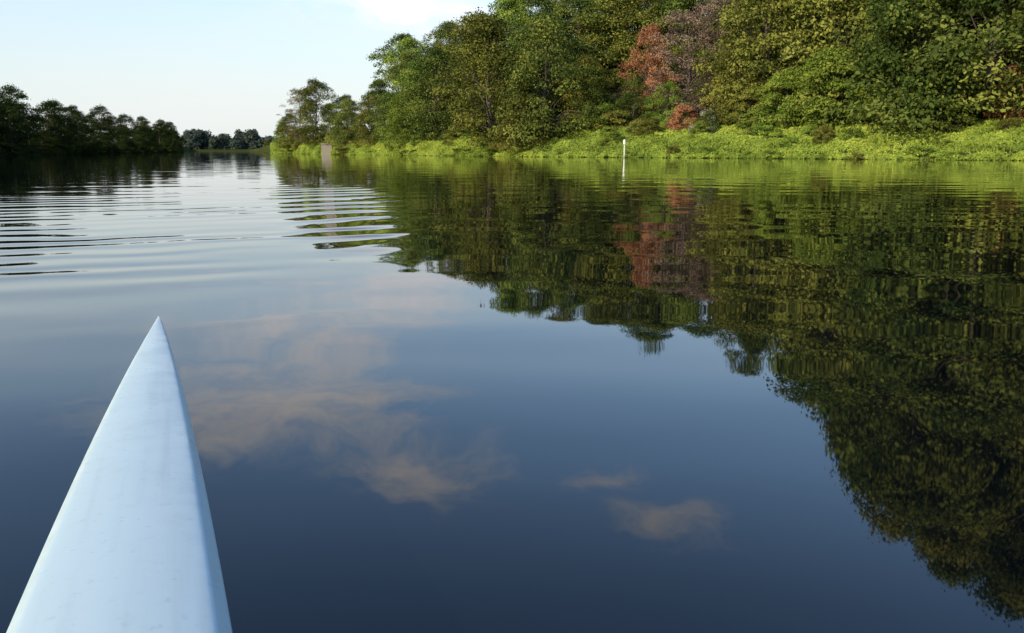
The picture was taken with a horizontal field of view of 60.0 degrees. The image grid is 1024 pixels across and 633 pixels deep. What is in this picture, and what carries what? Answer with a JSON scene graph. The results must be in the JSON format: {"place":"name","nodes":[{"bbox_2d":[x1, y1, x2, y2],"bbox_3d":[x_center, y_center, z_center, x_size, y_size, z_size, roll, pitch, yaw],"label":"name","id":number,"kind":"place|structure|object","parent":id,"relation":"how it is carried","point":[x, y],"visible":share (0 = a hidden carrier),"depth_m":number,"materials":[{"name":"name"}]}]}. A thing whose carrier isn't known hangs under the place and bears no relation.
{"place":"outdoors","nodes":[
{"label":"outdoors","id":0,"kind":"place"},
{"bbox_2d":[0,0,710,137],"label":"sky","id":1,"kind":"structure","parent":0,"point":[218,67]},
{"bbox_2d":[0,152,1023,632],"bbox_3d":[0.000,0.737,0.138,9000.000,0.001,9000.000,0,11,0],"label":"river water","id":2,"kind":"structure","parent":0,"point":[448,394],"depth_m":2.98,"materials":[{"name":"blue liquid"}]},
{"bbox_2d":[6,316,232,632],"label":"rowing shell","id":3,"kind":"object","parent":2,"relation":"on","point":[130,545],"visible":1,"depth_m":1.36},
{"bbox_2d":[3,15,1022,160],"bbox_3d":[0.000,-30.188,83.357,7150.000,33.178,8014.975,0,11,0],"label":"ground","id":4,"kind":"structure","parent":0,"point":[266,148],"depth_m":122.04,"materials":[{"name":"green plant"}]},
{"bbox_2d":[0,90,31,150],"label":"deciduous tree","id":5,"kind":"object","parent":4,"relation":"on","point":[2,98],"visible":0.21,"depth_m":151.25,"materials":[{"name":"green plant"}]},
{"bbox_2d":[0,97,45,150],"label":"deciduous tree","id":6,"kind":"object","parent":4,"relation":"on","point":[19,107],"visible":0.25,"depth_m":164.85,"materials":[{"name":"green plant"}]},
{"bbox_2d":[0,82,47,140],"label":"deciduous tree","id":7,"kind":"object","parent":4,"relation":"on","point":[7,89],"visible":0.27,"depth_m":168.70,"materials":[{"name":"green plant"}]},
{"bbox_2d":[0,104,53,154],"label":"deciduous tree","id":8,"kind":"object","parent":4,"relation":"on","point":[17,130],"visible":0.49,"depth_m":145.91,"materials":[{"name":"green plant"}]},
{"bbox_2d":[25,129,66,154],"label":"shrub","id":9,"kind":"object","parent":4,"relation":"on","point":[47,145],"visible":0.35,"depth_m":163.05,"materials":[{"name":"green plant"}]},
{"bbox_2d":[25,99,75,149],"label":"deciduous tree","id":10,"kind":"object","parent":4,"relation":"on","point":[53,119],"visible":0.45,"depth_m":181.13,"materials":[{"name":"green plant"}]},
{"bbox_2d":[46,125,74,153],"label":"deciduous tree","id":11,"kind":"object","parent":4,"relation":"on","point":[66,141],"visible":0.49,"depth_m":180.01,"materials":[{"name":"green plant"}]},
{"bbox_2d":[37,99,85,151],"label":"deciduous tree","id":12,"kind":"object","parent":4,"relation":"on","point":[69,124],"visible":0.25,"depth_m":189.61,"materials":[{"name":"green plant"}]},
{"bbox_2d":[60,104,90,142],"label":"deciduous tree","id":13,"kind":"object","parent":4,"relation":"on","point":[72,108],"visible":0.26,"depth_m":205.20,"materials":[{"name":"green plant"}]},
{"bbox_2d":[67,112,103,153],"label":"deciduous tree","id":14,"kind":"object","parent":4,"relation":"on","point":[75,115],"visible":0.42,"depth_m":198.49,"materials":[{"name":"green plant"}]},
{"bbox_2d":[75,135,101,153],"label":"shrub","id":15,"kind":"object","parent":4,"relation":"on","point":[93,147],"visible":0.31,"depth_m":197.30,"materials":[{"name":"green plant"}]},
{"bbox_2d":[83,113,108,143],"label":"deciduous tree","id":16,"kind":"object","parent":4,"relation":"on","point":[96,127],"visible":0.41,"depth_m":219.49,"materials":[{"name":"green plant"}]},
{"bbox_2d":[86,104,123,150],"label":"deciduous tree","id":17,"kind":"object","parent":4,"relation":"on","point":[106,123],"visible":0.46,"depth_m":226.53,"materials":[{"name":"green plant"}]},
{"bbox_2d":[97,134,119,153],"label":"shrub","id":18,"kind":"object","parent":4,"relation":"on","point":[105,139],"visible":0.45,"depth_m":217.88,"materials":[{"name":"green plant"}]},
{"bbox_2d":[98,116,136,148],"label":"deciduous tree","id":19,"kind":"object","parent":4,"relation":"on","point":[118,120],"visible":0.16,"depth_m":254.92,"materials":[{"name":"green plant"}]},
{"bbox_2d":[111,129,137,152],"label":"deciduous tree","id":20,"kind":"object","parent":4,"relation":"on","point":[125,132],"visible":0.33,"depth_m":250.27,"materials":[{"name":"green plant"}]},
{"bbox_2d":[114,114,148,143],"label":"deciduous tree","id":21,"kind":"object","parent":4,"relation":"on","point":[124,118],"visible":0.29,"depth_m":280.13,"materials":[{"name":"green plant"}]},
{"bbox_2d":[131,129,152,152],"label":"deciduous tree","id":22,"kind":"object","parent":4,"relation":"on","point":[140,134],"visible":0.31,"depth_m":275.84,"materials":[{"name":"green plant"}]},
{"bbox_2d":[130,116,161,151],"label":"deciduous tree","id":23,"kind":"object","parent":4,"relation":"on","point":[142,118],"visible":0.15,"depth_m":307.55,"materials":[{"name":"green plant"}]},
{"bbox_2d":[152,123,172,148],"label":"deciduous tree","id":24,"kind":"object","parent":4,"relation":"on","point":[161,134],"visible":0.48,"depth_m":355.34,"materials":[{"name":"green plant"}]},
{"bbox_2d":[152,118,181,151],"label":"deciduous tree","id":25,"kind":"object","parent":4,"relation":"on","point":[163,122],"visible":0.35,"depth_m":361.25,"materials":[{"name":"green plant"}]},
{"bbox_2d":[155,128,278,149],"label":"distant treeline","id":26,"kind":"object","parent":4,"relation":"on","point":[248,139],"visible":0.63,"depth_m":721.91,"materials":[{"name":"green plant"}]},
{"bbox_2d":[274,113,296,141],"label":"deciduous tree","id":27,"kind":"object","parent":4,"relation":"on","point":[283,123],"visible":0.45,"depth_m":215.71,"materials":[{"name":"green plant"}]},
{"bbox_2d":[274,129,297,147],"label":"riverbank shrub","id":28,"kind":"object","parent":4,"relation":"on","point":[287,141],"visible":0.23,"depth_m":199.10,"materials":[{"name":"green plant"}]},
{"bbox_2d":[276,87,318,143],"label":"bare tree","id":29,"kind":"object","parent":4,"relation":"on","point":[296,103],"visible":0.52,"depth_m":193.55,"materials":[{"name":"green plant"}]},
{"bbox_2d":[294,77,339,145],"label":"deciduous tree","id":30,"kind":"object","parent":4,"relation":"on","point":[310,107],"visible":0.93,"depth_m":181.81,"materials":[{"name":"green plant"}]},
{"bbox_2d":[317,102,339,140],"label":"tall deciduous tree","id":31,"kind":"object","parent":4,"relation":"on","point":[330,106],"visible":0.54,"depth_m":182.75,"materials":[{"name":"green plant"}]},
{"bbox_2d":[328,94,359,128],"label":"deciduous tree","id":32,"kind":"object","parent":4,"relation":"on","point":[348,96],"visible":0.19,"depth_m":184.75,"materials":[{"name":"green plant"}]},
{"bbox_2d":[325,97,367,148],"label":"deciduous tree","id":33,"kind":"object","parent":4,"relation":"on","point":[345,114],"visible":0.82,"depth_m":164.79,"materials":[{"name":"green plant"}]},
{"bbox_2d":[345,92,387,148],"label":"deciduous tree","id":34,"kind":"object","parent":4,"relation":"on","point":[360,127],"visible":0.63,"depth_m":156.28,"materials":[{"name":"green plant"}]},
{"bbox_2d":[360,78,391,131],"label":"tall deciduous tree","id":35,"kind":"object","parent":4,"relation":"on","point":[378,83],"visible":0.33,"depth_m":167.95,"materials":[{"name":"green plant"}]},
{"bbox_2d":[365,90,411,140],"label":"oak tree","id":36,"kind":"object","parent":4,"relation":"on","point":[382,103],"visible":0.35,"depth_m":149.69,"materials":[{"name":"green plant"}]},
{"bbox_2d":[375,92,419,149],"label":"deciduous tree","id":37,"kind":"object","parent":4,"relation":"on","point":[400,138],"visible":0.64,"depth_m":142.15,"materials":[{"name":"green plant"}]},
{"bbox_2d":[366,33,429,113],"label":"broadleaf tree","id":38,"kind":"object","parent":4,"relation":"on","point":[371,56],"visible":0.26,"depth_m":198.03,"materials":[{"name":"green plant"}]},
{"bbox_2d":[375,35,427,92],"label":"broadleaf tree","id":39,"kind":"object","parent":4,"relation":"on","point":[408,43],"visible":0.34,"depth_m":181.32,"materials":[{"name":"green plant"}]},
{"bbox_2d":[385,47,425,105],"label":"tall deciduous tree","id":40,"kind":"object","parent":4,"relation":"on","point":[407,55],"visible":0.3,"depth_m":173.29,"materials":[{"name":"green plant"}]},
{"bbox_2d":[390,60,444,134],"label":"deciduous tree","id":41,"kind":"object","parent":4,"relation":"on","point":[406,80],"visible":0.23,"depth_m":149.63,"materials":[{"name":"green plant"}]},
{"bbox_2d":[397,42,473,141],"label":"deciduous tree","id":42,"kind":"object","parent":4,"relation":"on","point":[422,86],"visible":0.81,"depth_m":132.46,"materials":[{"name":"green plant"}]},
{"bbox_2d":[411,20,462,85],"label":"broadleaf tree","id":43,"kind":"object","parent":4,"relation":"on","point":[440,28],"visible":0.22,"depth_m":169.01,"materials":[{"name":"green plant"}]},
{"bbox_2d":[437,132,463,145],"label":"riverbank shrub","id":44,"kind":"object","parent":4,"relation":"on","point":[454,136],"visible":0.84,"depth_m":127.07,"materials":[{"name":"green plant"}]},
{"bbox_2d":[403,7,510,114],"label":"deciduous tree","id":45,"kind":"object","parent":4,"relation":"on","point":[457,29],"visible":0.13,"depth_m":147.90,"materials":[{"name":"green plant"}]},
{"bbox_2d":[437,41,508,132],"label":"oak tree","id":46,"kind":"object","parent":4,"relation":"on","point":[449,95],"visible":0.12,"depth_m":136.41,"materials":[{"name":"green plant"}]},
{"bbox_2d":[426,11,543,148],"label":"oak tree","id":47,"kind":"object","parent":4,"relation":"on","point":[482,31],"visible":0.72,"depth_m":115.81,"materials":[{"name":"green plant"}]},
{"bbox_2d":[464,0,534,67],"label":"oak tree","id":48,"kind":"object","parent":4,"relation":"on","point":[503,9],"visible":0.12,"depth_m":156.48,"materials":[{"name":"green plant"}]},
{"bbox_2d":[488,95,556,153],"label":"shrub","id":49,"kind":"object","parent":4,"relation":"on","point":[506,122],"visible":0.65,"depth_m":109.52,"materials":[{"name":"green plant"}]},
{"bbox_2d":[499,0,576,93],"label":"tall deciduous tree","id":50,"kind":"object","parent":4,"relation":"on","point":[528,4],"visible":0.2,"depth_m":134.85,"materials":[{"name":"green plant"}]},
{"bbox_2d":[484,10,607,149],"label":"deciduous tree","id":51,"kind":"object","parent":4,"relation":"on","point":[522,76],"visible":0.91,"depth_m":109.33,"materials":[{"name":"green plant"}]},
{"bbox_2d":[498,9,605,122],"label":"deciduous tree","id":52,"kind":"object","parent":4,"relation":"on","point":[566,25],"visible":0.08,"depth_m":125.10,"materials":[{"name":"green plant"}]},
{"bbox_2d":[537,0,622,92],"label":"deciduous tree","id":53,"kind":"object","parent":4,"relation":"on","point":[567,11],"visible":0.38,"depth_m":131.56,"materials":[{"name":"green plant"}]},
{"bbox_2d":[553,53,615,132],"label":"oak tree","id":54,"kind":"object","parent":4,"relation":"on","point":[585,60],"visible":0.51,"depth_m":112.36,"materials":[{"name":"green plant"}]},
{"bbox_2d":[566,64,611,130],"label":"deciduous tree","id":55,"kind":"object","parent":4,"relation":"on","point":[595,91],"visible":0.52,"depth_m":110.98,"materials":[{"name":"green plant"}]},
{"bbox_2d":[577,102,625,130],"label":"riverbank shrub","id":56,"kind":"object","parent":4,"relation":"on","point":[605,106],"visible":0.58,"depth_m":109.47,"materials":[{"name":"green plant"}]},
{"bbox_2d":[563,0,655,84],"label":"deciduous tree","id":57,"kind":"object","parent":4,"relation":"on","point":[612,19],"visible":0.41,"depth_m":131.08,"materials":[{"name":"green plant"}]},
{"bbox_2d":[595,131,623,144],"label":"riverbank shrub","id":58,"kind":"object","parent":4,"relation":"on","point":[615,137],"visible":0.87,"depth_m":102.22,"materials":[{"name":"green plant"}]},
{"bbox_2d":[584,110,643,131],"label":"riverbank shrub","id":59,"kind":"object","parent":4,"relation":"on","point":[614,113],"visible":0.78,"depth_m":108.10,"materials":[{"name":"green plant"}]},
{"bbox_2d":[600,39,643,87],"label":"understorey tree","id":60,"kind":"object","parent":4,"relation":"on","point":[608,69],"visible":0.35,"depth_m":132.04,"materials":[{"name":"green plant"}]},
{"bbox_2d":[608,75,660,127],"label":"deciduous tree","id":61,"kind":"object","parent":4,"relation":"on","point":[626,99],"visible":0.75,"depth_m":110.03,"materials":[{"name":"green plant"}]},
{"bbox_2d":[625,122,645,135],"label":"riverbank shrub","id":62,"kind":"object","parent":4,"relation":"on","point":[633,126],"visible":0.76,"depth_m":103.57,"materials":[{"name":"green plant"}]},
{"bbox_2d":[587,0,697,75],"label":"deciduous tree","id":63,"kind":"object","parent":4,"relation":"on","point":[628,8],"visible":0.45,"depth_m":130.22,"materials":[{"name":"green plant"}]},
{"bbox_2d":[270,113,1023,160],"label":"riverbank grass","id":64,"kind":"structure","parent":4,"relation":"on","point":[968,139],"depth_m":90.39,"materials":[{"name":"green plant"}]},
{"bbox_2d":[615,20,680,114],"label":"autumn tree","id":65,"kind":"object","parent":4,"relation":"on","point":[647,58],"visible":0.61,"depth_m":118.08,"materials":[{"name":"red plant"}]},
{"bbox_2d":[633,117,664,135],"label":"riverbank shrub","id":66,"kind":"object","parent":4,"relation":"on","point":[651,123],"visible":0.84,"depth_m":102.11,"materials":[{"name":"green plant"}]},
{"bbox_2d":[643,80,692,125],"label":"deciduous tree","id":67,"kind":"object","parent":4,"relation":"on","point":[661,100],"visible":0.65,"depth_m":108.01,"materials":[{"name":"green plant"}]},
{"bbox_2d":[630,0,717,69],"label":"deciduous tree","id":68,"kind":"object","parent":4,"relation":"on","point":[659,20],"visible":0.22,"depth_m":128.60,"materials":[{"name":"green plant"}]},
{"bbox_2d":[664,104,698,130],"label":"red shrub","id":69,"kind":"object","parent":4,"relation":"on","point":[676,117],"visible":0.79,"depth_m":103.01,"materials":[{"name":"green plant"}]},
{"bbox_2d":[639,8,725,119],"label":"bare tree","id":70,"kind":"object","parent":4,"relation":"on","point":[690,20],"visible":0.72,"depth_m":106.83,"materials":[{"name":"brown plant"}]},
{"bbox_2d":[662,41,706,80],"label":"understorey tree","id":71,"kind":"object","parent":4,"relation":"on","point":[677,67],"visible":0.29,"depth_m":125.16,"materials":[{"name":"green plant"}]},
{"bbox_2d":[659,0,739,67],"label":"deciduous tree","id":72,"kind":"object","parent":4,"relation":"on","point":[678,4],"visible":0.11,"depth_m":124.32,"materials":[{"name":"green plant"}]},
{"bbox_2d":[690,121,710,136],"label":"riverbank shrub","id":73,"kind":"object","parent":4,"relation":"on","point":[700,124],"visible":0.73,"depth_m":96.90,"materials":[{"name":"green plant"}]},
{"bbox_2d":[685,109,719,134],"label":"white flowering shrub","id":74,"kind":"object","parent":4,"relation":"on","point":[711,120],"visible":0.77,"depth_m":97.82,"materials":[{"name":"green plant"}]},
{"bbox_2d":[677,0,751,115],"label":"tree","id":75,"kind":"object","parent":4,"relation":"on","point":[714,5],"visible":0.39,"depth_m":107.59,"materials":[{"name":"brown plant"}]},
{"bbox_2d":[713,96,753,124],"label":"riverbank shrub","id":76,"kind":"object","parent":4,"relation":"on","point":[722,120],"visible":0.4,"depth_m":98.29,"materials":[{"name":"green plant"}]},
{"bbox_2d":[696,45,772,124],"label":"deciduous tree","id":77,"kind":"object","parent":4,"relation":"on","point":[727,79],"visible":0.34,"depth_m":100.31,"materials":[{"name":"green plant"}]},
{"bbox_2d":[684,0,790,83],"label":"oak tree","id":78,"kind":"object","parent":4,"relation":"on","point":[756,27],"visible":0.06,"depth_m":114.16,"materials":[{"name":"green plant"}]},
{"bbox_2d":[725,85,773,126],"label":"vine covered shrub","id":79,"kind":"object","parent":4,"relation":"on","point":[742,105],"visible":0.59,"depth_m":96.61,"materials":[{"name":"green plant"}]},
{"bbox_2d":[724,103,800,127],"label":"riverbank shrub","id":80,"kind":"object","parent":4,"relation":"on","point":[749,122],"visible":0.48,"depth_m":94.59,"materials":[{"name":"green plant"}]},
{"bbox_2d":[692,0,835,104],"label":"oak tree","id":81,"kind":"object","parent":4,"relation":"on","point":[744,18],"visible":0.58,"depth_m":98.09,"materials":[{"name":"green plant"}]},
{"bbox_2d":[751,123,783,139],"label":"riverbank shrub","id":82,"kind":"object","parent":4,"relation":"on","point":[772,131],"visible":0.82,"depth_m":91.58,"materials":[{"name":"green plant"}]},
{"bbox_2d":[758,149,781,158],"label":"riverbank shrub","id":83,"kind":"object","parent":4,"relation":"on","point":[777,154],"visible":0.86,"depth_m":84.12,"materials":[{"name":"green plant"}]},
{"bbox_2d":[747,65,820,126],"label":"vine covered shrub","id":84,"kind":"object","parent":4,"relation":"on","point":[786,79],"visible":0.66,"depth_m":92.87,"materials":[{"name":"green plant"}]},
{"bbox_2d":[774,135,802,146],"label":"riverbank shrub","id":85,"kind":"object","parent":4,"relation":"on","point":[793,138],"visible":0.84,"depth_m":85.79,"materials":[{"name":"green plant"}]},
{"bbox_2d":[760,1,851,66],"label":"oak tree","id":86,"kind":"object","parent":4,"relation":"on","point":[787,60],"visible":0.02,"depth_m":110.44,"materials":[{"name":"green plant"}]},
{"bbox_2d":[793,123,821,138],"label":"riverbank shrub","id":87,"kind":"object","parent":4,"relation":"on","point":[808,128],"visible":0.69,"depth_m":87.65,"materials":[{"name":"green plant"}]},
{"bbox_2d":[810,124,836,143],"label":"riverbank shrub","id":88,"kind":"object","parent":4,"relation":"on","point":[828,135],"visible":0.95,"depth_m":83.73,"materials":[{"name":"green plant"}]},
{"bbox_2d":[781,44,889,128],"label":"vine covered shrub","id":89,"kind":"object","parent":4,"relation":"on","point":[815,66],"visible":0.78,"depth_m":88.08,"materials":[{"name":"green plant"}]},
{"bbox_2d":[734,0,942,121],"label":"deciduous tree","id":90,"kind":"object","parent":4,"relation":"on","point":[824,7],"visible":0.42,"depth_m":92.02,"materials":[{"name":"green plant"}]},
{"bbox_2d":[839,127,867,140],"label":"riverbank shrub","id":91,"kind":"object","parent":4,"relation":"on","point":[855,132],"visible":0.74,"depth_m":81.87,"materials":[{"name":"green plant"}]},
{"bbox_2d":[797,0,991,61],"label":"deciduous tree","id":92,"kind":"object","parent":4,"relation":"on","point":[828,40],"visible":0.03,"depth_m":100.92,"materials":[{"name":"green plant"}]},
{"bbox_2d":[814,0,1023,142],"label":"deciduous tree","id":93,"kind":"object","parent":4,"relation":"on","point":[884,21],"visible":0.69,"depth_m":78.45,"materials":[{"name":"green plant"}]},
{"bbox_2d":[894,143,944,159],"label":"riverbank shrub","id":94,"kind":"object","parent":4,"relation":"on","point":[931,152],"visible":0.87,"depth_m":73.14,"materials":[{"name":"green plant"}]},
{"bbox_2d":[854,92,984,131],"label":"riverbank shrub","id":95,"kind":"object","parent":4,"relation":"on","point":[890,114],"visible":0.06,"depth_m":82.69,"materials":[{"name":"green plant"}]},
{"bbox_2d":[857,0,1022,90],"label":"tall deciduous tree","id":96,"kind":"object","parent":4,"relation":"on","point":[907,42],"visible":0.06,"depth_m":84.74,"materials":[{"name":"green plant"}]},
{"bbox_2d":[910,78,981,121],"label":"riverbank shrub","id":97,"kind":"object","parent":4,"relation":"on","point":[964,88],"visible":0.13,"depth_m":80.39,"materials":[{"name":"green plant"}]},
{"bbox_2d":[872,0,1023,120],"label":"deciduous tree","id":98,"kind":"object","parent":4,"relation":"on","point":[966,52],"visible":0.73,"depth_m":75.41,"materials":[{"name":"green plant"}]},
{"bbox_2d":[927,113,982,132],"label":"riverbank shrub","id":99,"kind":"object","parent":4,"relation":"on","point":[961,120],"visible":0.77,"depth_m":77.45,"materials":[{"name":"green plant"}]},
{"bbox_2d":[920,0,1023,89],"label":"deciduous tree","id":100,"kind":"object","parent":4,"relation":"on","point":[976,40],"visible":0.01,"depth_m":83.97,"materials":[{"name":"green plant"}]},
{"bbox_2d":[975,1,1023,132],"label":"oak tree","id":101,"kind":"object","parent":4,"relation":"on","point":[1019,80],"visible":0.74,"depth_m":73.88,"materials":[{"name":"green plant"}]},
{"bbox_2d":[976,83,1023,118],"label":"riverbank shrub","id":102,"kind":"object","parent":4,"relation":"on","point":[1000,106],"visible":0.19,"depth_m":76.56,"materials":[{"name":"green plant"}]},
{"bbox_2d":[983,64,1023,119],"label":"red shrub","id":103,"kind":"object","parent":4,"relation":"on","point":[1012,111],"visible":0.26,"depth_m":76.76,"materials":[{"name":"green plant"}]},
{"bbox_2d":[995,117,1022,131],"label":"riverbank shrub","id":104,"kind":"object","parent":4,"relation":"on","point":[1003,123],"visible":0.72,"depth_m":73.67,"materials":[{"name":"green plant"}]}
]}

